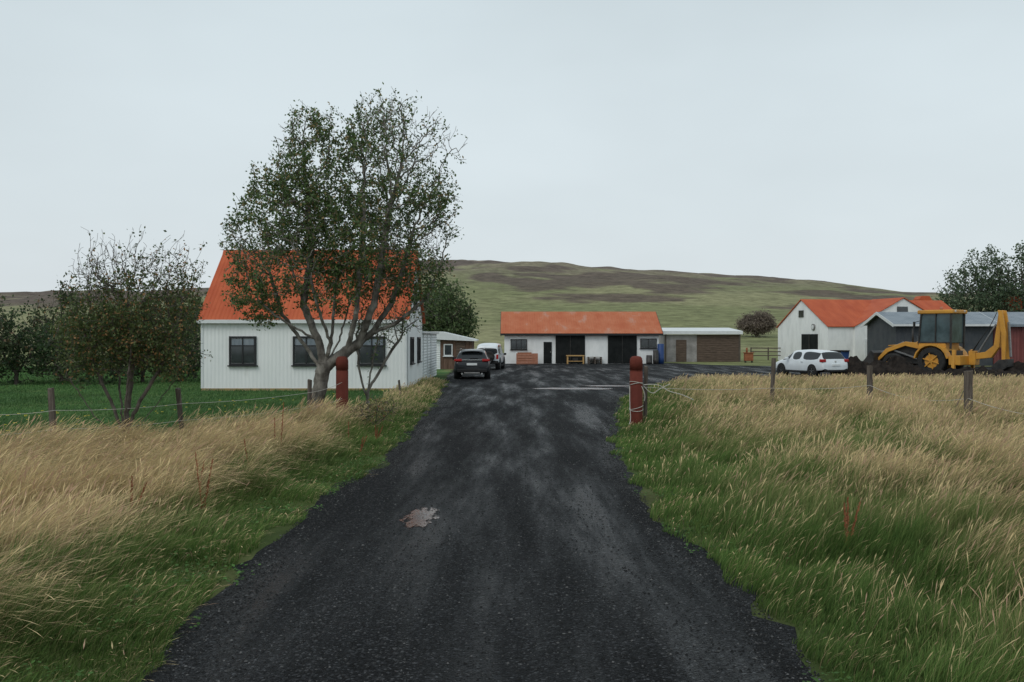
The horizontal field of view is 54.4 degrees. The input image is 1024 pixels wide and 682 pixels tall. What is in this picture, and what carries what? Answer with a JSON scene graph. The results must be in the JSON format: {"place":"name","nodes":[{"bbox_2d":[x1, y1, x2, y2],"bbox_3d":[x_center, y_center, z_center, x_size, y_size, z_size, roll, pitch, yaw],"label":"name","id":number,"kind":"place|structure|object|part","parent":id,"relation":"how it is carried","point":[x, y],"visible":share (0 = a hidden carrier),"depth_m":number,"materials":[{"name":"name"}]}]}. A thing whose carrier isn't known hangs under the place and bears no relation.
{"place":"outdoors","nodes":[
{"label":"outdoors","id":0,"kind":"place"},
{"bbox_2d":[0,365,433,445],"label":"lawn grass","id":1,"kind":"structure","parent":0,"point":[138,388],"depth_m":32.74,"materials":[{"name":"green plant"}]},
{"bbox_2d":[0,259,1022,681],"bbox_3d":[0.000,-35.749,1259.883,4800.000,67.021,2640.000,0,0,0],"label":"ground","id":2,"kind":"structure","parent":0,"point":[674,299],"depth_m":223.37,"materials":[{"name":"green plant"}]},
{"bbox_2d":[0,293,32,375],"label":"tree","id":3,"kind":"object","parent":2,"relation":"on","point":[5,341],"visible":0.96,"depth_m":42.92,"materials":[{"name":"green plant"}]},
{"bbox_2d":[0,297,72,384],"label":"tree","id":4,"kind":"object","parent":2,"relation":"on","point":[44,346],"visible":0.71,"depth_m":43.86,"materials":[{"name":"green plant"}]},
{"bbox_2d":[47,388,56,438],"bbox_3d":[-8.347,1.524,18.105,0.192,1.354,0.132,0,0,0],"label":"fence post","id":5,"kind":"object","parent":2,"relation":"on","point":[51,405],"visible":0.53,"depth_m":18.06,"materials":[{"name":"grey wood"}]},
{"bbox_2d":[20,272,97,381],"bbox_3d":[-21.184,-0.574,47.200,4.050,5.423,3.586,0,0,-26],"label":"tree","id":6,"kind":"object","parent":2,"relation":"on","point":[36,319],"visible":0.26,"depth_m":46.80,"materials":[{"name":"green plant"}]},
{"bbox_2d":[48,303,152,385],"bbox_3d":[-18.089,0.212,44.076,4.523,3.977,3.399,0,0,-22],"label":"tree","id":7,"kind":"object","parent":2,"relation":"on","point":[103,377],"visible":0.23,"depth_m":43.78,"materials":[{"name":"green plant"}]},
{"bbox_2d":[39,226,212,438],"bbox_3d":[-7.378,-0.057,19.247,3.143,4.466,2.156,0,0,0],"label":"rowan tree","id":8,"kind":"object","parent":2,"relation":"on","point":[107,316],"visible":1,"depth_m":19.02,"materials":[{"name":"green plant"}]},
{"bbox_2d":[130,475,146,508],"bbox_3d":[-4.126,1.730,10.981,0.207,0.526,0.102,0,0,0],"label":"dock plant","id":9,"kind":"object","parent":2,"relation":"on","point":[131,499],"visible":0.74,"depth_m":10.98,"materials":[{"name":"brown plant"}]},
{"bbox_2d":[97,292,191,382],"bbox_3d":[-17.128,-0.106,45.948,4.690,4.370,3.412,0,0,0],"label":"tree","id":10,"kind":"object","parent":2,"relation":"on","point":[141,373],"visible":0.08,"depth_m":45.94,"materials":[{"name":"green plant"}]},
{"bbox_2d":[152,285,202,381],"bbox_3d":[-15.721,-0.307,47.024,3.890,4.775,3.090,0,0,35],"label":"tree","id":11,"kind":"object","parent":2,"relation":"on","point":[198,357],"visible":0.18,"depth_m":46.89,"materials":[{"name":"green plant"}]},
{"bbox_2d":[175,388,183,429],"bbox_3d":[-6.725,1.579,20.204,0.219,1.260,0.120,0,0,0],"label":"fence post","id":12,"kind":"object","parent":2,"relation":"on","point":[179,402],"visible":0.73,"depth_m":20.16,"materials":[{"name":"grey wood"}]},
{"bbox_2d":[4,398,365,433],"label":"dandelion flowers","id":13,"kind":"object","parent":2,"relation":"on","point":[88,415],"visible":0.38,"depth_m":25.06,"materials":[{"name":"yellow plant"}]},
{"bbox_2d":[172,288,207,378],"bbox_3d":[-16.188,-0.251,50.873,3.240,4.961,3.366,0,0,41],"label":"tree","id":14,"kind":"object","parent":2,"relation":"on","point":[194,335],"visible":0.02,"depth_m":50.94,"materials":[{"name":"green plant"}]},
{"bbox_2d":[195,452,212,508],"bbox_3d":[-3.558,1.646,11.505,0.230,0.758,0.045,0,0,10],"label":"dock plant","id":15,"kind":"object","parent":2,"relation":"on","point":[208,482],"visible":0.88,"depth_m":11.50,"materials":[{"name":"brown plant"}]},
{"bbox_2d":[280,402,283,443],"bbox_3d":[-3.918,1.489,16.972,0.119,0.935,0.047,0,0,45],"label":"dock plant","id":16,"kind":"object","parent":2,"relation":"on","point":[282,422],"visible":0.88,"depth_m":16.96,"materials":[{"name":"brown plant"}]},
{"bbox_2d":[307,379,311,415],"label":"fence post","id":17,"kind":"object","parent":2,"relation":"on","point":[309,389],"visible":0.55,"depth_m":24.46,"materials":[{"name":"grey wood"}]},
{"bbox_2d":[196,250,438,390],"bbox_3d":[-8.195,-0.896,47.447,8.350,6.060,16.900,0,0,0],"label":"farmhouse","id":18,"kind":"object","parent":2,"relation":"on","point":[245,355],"visible":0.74,"depth_m":39.20,"materials":[{"name":"white metal"}]},
{"bbox_2d":[227,336,257,366],"bbox_3d":[-10.593,0.408,39.152,1.170,1.190,0.140,0,0,0],"label":"window","id":19,"kind":"structure","parent":18,"relation":"in","point":[239,356],"depth_m":39.17,"materials":[{"name":"black glass"}]},
{"bbox_2d":[291,336,317,366],"bbox_3d":[-8.088,0.408,39.152,1.170,1.190,0.140,0,0,0],"label":"window","id":20,"kind":"structure","parent":18,"relation":"in","point":[301,358],"depth_m":39.17,"materials":[{"name":"black glass"}]},
{"bbox_2d":[357,336,386,366],"bbox_3d":[-5.518,0.408,39.152,1.170,1.190,0.140,0,0,0],"label":"window","id":21,"kind":"structure","parent":18,"relation":"in","point":[365,360],"depth_m":39.17,"materials":[{"name":"black glass"}]},
{"bbox_2d":[410,337,415,364],"bbox_3d":[-4.120,0.406,41.252,0.140,1.140,1.140,0,0,0],"label":"window","id":22,"kind":"structure","parent":18,"relation":"in","point":[411,338],"depth_m":40.83,"materials":[{"name":"black glass"}]},
{"bbox_2d":[417,337,421,362],"bbox_3d":[-4.120,0.396,44.252,0.140,1.140,1.140,0,0,0],"label":"window","id":23,"kind":"structure","parent":18,"relation":"in","point":[418,338],"depth_m":43.90,"materials":[{"name":"black glass"}]},
{"bbox_2d":[336,356,347,410],"bbox_3d":[-4.234,1.292,24.805,0.318,1.820,0.314,0,0,0],"label":"gate post","id":24,"kind":"object","parent":2,"relation":"on","point":[342,376],"visible":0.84,"depth_m":24.68,"materials":[{"name":"red paint"}]},
{"bbox_2d":[217,82,467,413],"bbox_3d":[-4.205,-2.135,24.912,6.207,8.782,3.804,0,0,0],"label":"rowan tree","id":25,"kind":"object","parent":2,"relation":"on","point":[312,227],"visible":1,"depth_m":24.57,"materials":[{"name":"green plant"}]},
{"bbox_2d":[359,436,366,451],"bbox_3d":[-2.697,1.865,17.984,0.172,0.344,0.054,0,0,20],"label":"dock plant","id":26,"kind":"object","parent":2,"relation":"on","point":[361,445],"visible":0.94,"depth_m":17.98,"materials":[{"name":"brown plant"}]},
{"bbox_2d":[348,393,400,426],"bbox_3d":[-3.083,1.643,22.455,1.296,0.950,0.972,0,0,0],"label":"scrub bush","id":27,"kind":"object","parent":2,"relation":"on","point":[375,408],"visible":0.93,"depth_m":22.46,"materials":[{"name":"green plant"}]},
{"bbox_2d":[375,424,382,439],"bbox_3d":[-2.686,1.847,19.998,0.134,0.367,0.152,0,0,43],"label":"dock plant","id":28,"kind":"object","parent":2,"relation":"on","point":[376,432],"visible":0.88,"depth_m":19.97,"materials":[{"name":"brown plant"}]},
{"bbox_2d":[345,292,425,410],"bbox_3d":[-3.256,0.391,25.813,2.188,3.502,1.331,0,0,0],"label":"rowan sapling","id":29,"kind":"object","parent":2,"relation":"on","point":[366,393],"visible":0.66,"depth_m":25.77,"materials":[{"name":"green plant"}]},
{"bbox_2d":[421,279,453,329],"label":"willow tree","id":30,"kind":"object","parent":2,"relation":"on","point":[436,287],"visible":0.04,"depth_m":87.64,"materials":[{"name":"green plant"}]},
{"bbox_2d":[422,278,485,337],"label":"willow tree","id":31,"kind":"object","parent":2,"relation":"on","point":[462,320],"visible":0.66,"depth_m":83.19,"materials":[{"name":"green plant"}]},
{"bbox_2d":[430,331,478,368],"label":"wooden shed","id":32,"kind":"structure","parent":2,"relation":"on","point":[450,346],"depth_m":65.97,"materials":[{"name":"brown wood"}]},
{"bbox_2d":[443,344,452,356],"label":"window","id":33,"kind":"structure","parent":32,"relation":"in","point":[448,348],"depth_m":65.97,"materials":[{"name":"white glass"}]},
{"bbox_2d":[456,343,464,357],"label":"door","id":34,"kind":"structure","parent":32,"relation":"in","point":[458,345],"depth_m":65.97,"materials":[{"name":"brown wood"}]},
{"bbox_2d":[1,382,1021,434],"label":"fence wire","id":35,"kind":"object","parent":2,"relation":"on","point":[339,399],"visible":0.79,"depth_m":21.96,"materials":[{"name":"grey metal"}]},
{"bbox_2d":[504,335,658,363],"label":"walls","id":36,"kind":"structure","parent":2,"relation":"on","point":[596,346],"depth_m":80.00,"materials":[{"name":"white paint"}]},
{"bbox_2d":[544,342,551,362],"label":"side door","id":37,"kind":"structure","parent":36,"relation":"attached to","point":[547,352],"depth_m":79.95,"materials":[{"name":"black wood"}]},
{"bbox_2d":[556,335,584,362],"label":"door leaf","id":38,"kind":"object","parent":36,"relation":"attached to","point":[563,346],"visible":1,"depth_m":79.94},
{"bbox_2d":[501,312,662,332],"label":"roof","id":39,"kind":"structure","parent":36,"relation":"on","point":[579,322],"depth_m":81.66,"materials":[{"name":"orange metal"}]},
{"bbox_2d":[501,333,662,334],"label":"fascia","id":40,"kind":"structure","parent":39,"relation":"attached to","point":[581,333],"depth_m":79.67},
{"bbox_2d":[608,335,636,362],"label":"door leaf","id":41,"kind":"object","parent":36,"relation":"attached to","point":[615,348],"visible":0.86,"depth_m":79.94,"materials":[{"name":"black wood"}]},
{"bbox_2d":[630,356,642,425],"bbox_3d":[2.955,1.297,23.705,0.318,1.880,0.314,0,0,0],"label":"gate post","id":42,"kind":"object","parent":2,"relation":"on","point":[636,376],"visible":0.85,"depth_m":23.57,"materials":[{"name":"red paint"}]},
{"bbox_2d":[629,381,693,423],"bbox_3d":[3.329,1.489,23.615,1.806,1.075,0.792,0,0,-23],"label":"rope","id":43,"kind":"object","parent":42,"relation":"attached to","point":[644,395],"visible":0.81,"depth_m":23.56,"materials":[{"name":"grey fabric"}]},
{"bbox_2d":[643,366,647,418],"bbox_3d":[3.229,1.406,24.104,0.131,1.619,0.110,0,0,0],"label":"fence post","id":44,"kind":"object","parent":2,"relation":"on","point":[645,390],"visible":0.74,"depth_m":24.06,"materials":[{"name":"grey wood"}]},
{"bbox_2d":[659,328,742,361],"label":"lean to shed","id":45,"kind":"object","parent":2,"relation":"on","point":[702,348],"visible":0.93,"depth_m":85.97,"materials":[{"name":"concrete"}]},
{"bbox_2d":[676,340,685,361],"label":"shed door","id":46,"kind":"structure","parent":45,"relation":"in","point":[680,344],"depth_m":85.95,"materials":[{"name":"brown wood"}]},
{"bbox_2d":[743,348,753,362],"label":"rusty heater","id":47,"kind":"object","parent":2,"relation":"on","point":[748,356],"visible":1,"depth_m":83.00,"materials":[{"name":"metal"}]},
{"bbox_2d":[734,308,779,336],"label":"heath bush","id":48,"kind":"object","parent":2,"relation":"on","point":[757,323],"visible":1,"depth_m":149.07,"materials":[{"name":"brown plant"}]},
{"bbox_2d":[750,347,780,359],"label":"rail fence","id":49,"kind":"object","parent":2,"relation":"on","point":[768,351],"visible":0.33,"depth_m":91.96,"materials":[{"name":"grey wood"}]},
{"bbox_2d":[770,358,775,401],"bbox_3d":[7.436,1.284,28.404,0.205,1.608,0.142,0,0,0],"label":"fence post","id":50,"kind":"object","parent":2,"relation":"on","point":[773,368],"visible":0.74,"depth_m":28.35,"materials":[{"name":"grey wood"}]},
{"bbox_2d":[841,350,849,358],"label":"wheelie bin","id":51,"kind":"object","parent":2,"relation":"on","point":[845,353],"visible":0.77,"depth_m":80.00,"materials":[{"name":"blue plastic"}]},
{"bbox_2d":[843,496,860,548],"bbox_3d":[3.279,1.762,9.620,0.196,0.535,0.056,0,0,-18],"label":"dock plant","id":52,"kind":"object","parent":2,"relation":"on","point":[846,519],"visible":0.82,"depth_m":9.62,"materials":[{"name":"brown plant"}]},
{"bbox_2d":[776,297,951,360],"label":"white barn","id":53,"kind":"structure","parent":2,"relation":"on","point":[822,324],"depth_m":86.52,"materials":[{"name":"paint"}]},
{"bbox_2d":[801,334,817,349],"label":"window","id":54,"kind":"structure","parent":53,"relation":"in","point":[806,343],"depth_m":86.82,"materials":[{"name":"black glass"}]},
{"bbox_2d":[865,339,866,357],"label":"wing door","id":55,"kind":"structure","parent":53,"relation":"in","point":[865,339],"depth_m":84.44,"materials":[{"name":"white paint"}]},
{"bbox_2d":[867,365,872,400],"bbox_3d":[10.064,1.384,28.010,0.186,1.419,0.169,0,0,0],"label":"fence post","id":56,"kind":"object","parent":2,"relation":"on","point":[870,375],"visible":0.62,"depth_m":27.94,"materials":[{"name":"grey wood"}]},
{"bbox_2d":[861,312,1023,365],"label":"machine shed","id":57,"kind":"structure","parent":2,"relation":"on","point":[885,330],"depth_m":74.30,"materials":[{"name":"grey metal"}]},
{"bbox_2d":[964,370,972,417],"bbox_3d":[10.360,1.381,22.604,0.212,1.437,0.220,0,0,0],"label":"fence post","id":58,"kind":"object","parent":2,"relation":"on","point":[968,384],"visible":0.7,"depth_m":22.52,"materials":[{"name":"grey wood"}]},
{"bbox_2d":[933,244,1023,311],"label":"poplar tree","id":59,"kind":"object","parent":2,"relation":"on","point":[959,293],"visible":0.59,"depth_m":99.02,"materials":[{"name":"green plant"}]},
{"bbox_2d":[981,240,1023,311],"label":"poplar tree","id":60,"kind":"object","parent":2,"relation":"on","point":[1017,292],"visible":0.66,"depth_m":97.55,"materials":[{"name":"green plant"}]},
{"bbox_2d":[1002,296,1021,311],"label":"tree","id":61,"kind":"object","parent":2,"relation":"on","point":[1012,302],"visible":0.16,"depth_m":97.99,"materials":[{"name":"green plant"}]},
{"bbox_2d":[0,369,1023,681],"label":"meadow grass","id":62,"kind":"structure","parent":0,"point":[936,473],"depth_m":10.88,"materials":[{"name":"plant"}]},
{"bbox_2d":[0,0,1023,293],"label":"sky","id":63,"kind":"structure","parent":0,"point":[879,144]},
{"bbox_2d":[127,363,1017,681],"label":"gravel road","id":64,"kind":"structure","parent":0,"point":[524,383],"depth_m":8.66,"materials":[{"name":"grey gravel"}]},
{"bbox_2d":[400,508,438,527],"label":"puddle","id":65,"kind":"object","parent":64,"relation":"on","point":[419,516],"visible":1,"depth_m":11.56,"materials":[{"name":"liquid"}]},
{"bbox_2d":[452,348,493,378],"bbox_3d":[-2.050,1.167,52.079,2.180,1.566,4.350,0,0,-1],"label":"parked suv","id":66,"kind":"object","parent":64,"relation":"on","point":[471,361],"visible":1,"depth_m":50.05,"materials":[{"name":"black paint"}]},
{"bbox_2d":[477,343,505,369],"bbox_3d":[-1.431,1.013,66.389,1.940,1.784,4.230,0,0,6],"label":"offroad car","id":67,"kind":"object","parent":64,"relation":"on","point":[494,350],"visible":0.55,"depth_m":64.64,"materials":[{"name":"white paint"}]},
{"bbox_3d":[-1.624,0.671,64.553,1.120,0.360,0.120,0,0,6],"label":"rear window","id":68,"kind":"part","parent":67,"relation":"part of","materials":[{"name":"black glass"}]},
{"bbox_2d":[516,352,537,363],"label":"storage crate","id":69,"kind":"object","parent":64,"relation":"on","point":[526,358],"visible":0.98,"depth_m":78.51,"materials":[{"name":"orange wood"}]},
{"bbox_2d":[535,388,611,389],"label":"puddle","id":70,"kind":"object","parent":64,"relation":"on","point":[573,388],"visible":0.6,"depth_m":40.82,"materials":[{"name":"liquid"}]},
{"bbox_2d":[566,355,584,363],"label":"work bench","id":71,"kind":"object","parent":64,"relation":"on","point":[575,360],"visible":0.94,"depth_m":78.86,"materials":[{"name":"wood"}]},
{"bbox_2d":[587,357,601,363],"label":"pallet stack","id":72,"kind":"object","parent":64,"relation":"on","point":[594,360],"visible":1,"depth_m":79.01,"materials":[{"name":"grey wood"}]},
{"bbox_2d":[586,385,626,386],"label":"puddle","id":73,"kind":"object","parent":64,"relation":"on","point":[605,385],"visible":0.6,"depth_m":43.31,"materials":[{"name":"liquid"}]},
{"bbox_2d":[646,355,651,363],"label":"oil drum","id":74,"kind":"object","parent":64,"relation":"on","point":[648,359],"visible":0.93,"depth_m":78.60,"materials":[{"name":"metal"}]},
{"bbox_2d":[653,350,658,363],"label":"oil drum","id":75,"kind":"object","parent":64,"relation":"on","point":[655,356],"visible":0.94,"depth_m":78.82,"materials":[{"name":"metal"}]},
{"bbox_2d":[657,344,663,363],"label":"oil drum","id":76,"kind":"object","parent":64,"relation":"on","point":[660,347],"visible":0.93,"depth_m":79.27,"materials":[{"name":"blue plastic"}]},
{"bbox_2d":[776,349,848,376],"bbox_3d":[16.224,1.194,54.291,2.160,1.490,4.330,0,0,-22],"label":"parked car","id":77,"kind":"object","parent":64,"relation":"on","point":[812,362],"visible":0.92,"depth_m":52.84,"materials":[{"name":"white paint"}]},
{"bbox_2d":[832,356,876,377],"bbox_3d":[18.713,1.410,53.205,3.200,1.268,2.600,0,0,0],"label":"soil heap","id":78,"kind":"object","parent":64,"relation":"on","point":[856,365],"visible":0.38,"depth_m":52.51,"materials":[{"name":"brown soil"}]},
{"bbox_2d":[871,355,923,375],"bbox_3d":[20.219,1.398,52.805,4.200,1.294,2.000,0,0,0],"label":"soil heap","id":79,"kind":"object","parent":64,"relation":"on","point":[896,364],"visible":0.56,"depth_m":52.33,"materials":[{"name":"brown soil"}]},
{"bbox_2d":[909,368,954,376],"bbox_3d":[22.046,1.732,52.006,3.200,0.632,1.600,0,0,0],"label":"soil heap","id":80,"kind":"object","parent":64,"relation":"on","point":[933,371],"visible":0.38,"depth_m":51.68,"materials":[{"name":"brown soil"}]},
{"bbox_2d":[863,307,1013,370],"bbox_3d":[24.154,-0.009,56.741,2.750,3.822,8.436,0,0,-40],"label":"backhoe loader","id":81,"kind":"object","parent":64,"relation":"on","point":[941,337],"visible":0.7,"depth_m":55.71,"materials":[{"name":"metal"}]},
{"bbox_2d":[945,365,1023,377],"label":"soil heap","id":82,"kind":"object","parent":64,"relation":"on","point":[983,370],"visible":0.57,"depth_m":51.52,"materials":[{"name":"brown soil"}]},
{"bbox_2d":[1006,361,1023,373],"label":"soil heap","id":83,"kind":"object","parent":64,"relation":"on","point":[1018,367],"visible":0.25,"depth_m":53.58,"materials":[{"name":"brown soil"}]},
{"bbox_2d":[913,296,931,299],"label":"roof","id":84,"kind":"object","parent":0,"point":[922,298],"visible":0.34,"depth_m":97.99,"materials":[{"name":"orange metal"}]},
{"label":"frame","id":85,"kind":"object","parent":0,"visible":0},
{"bbox_2d":[512,340,525,347],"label":"glass","id":86,"kind":"object","parent":85,"relation":"on","point":[518,343],"visible":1,"depth_m":79.97,"materials":[{"name":"grey glass"}]},
{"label":"frame","id":87,"kind":"object","parent":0,"visible":0},
{"bbox_2d":[641,340,655,346],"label":"glass","id":88,"kind":"object","parent":87,"relation":"on","point":[644,343],"visible":1,"depth_m":79.97,"materials":[{"name":"grey glass"}]}
]}

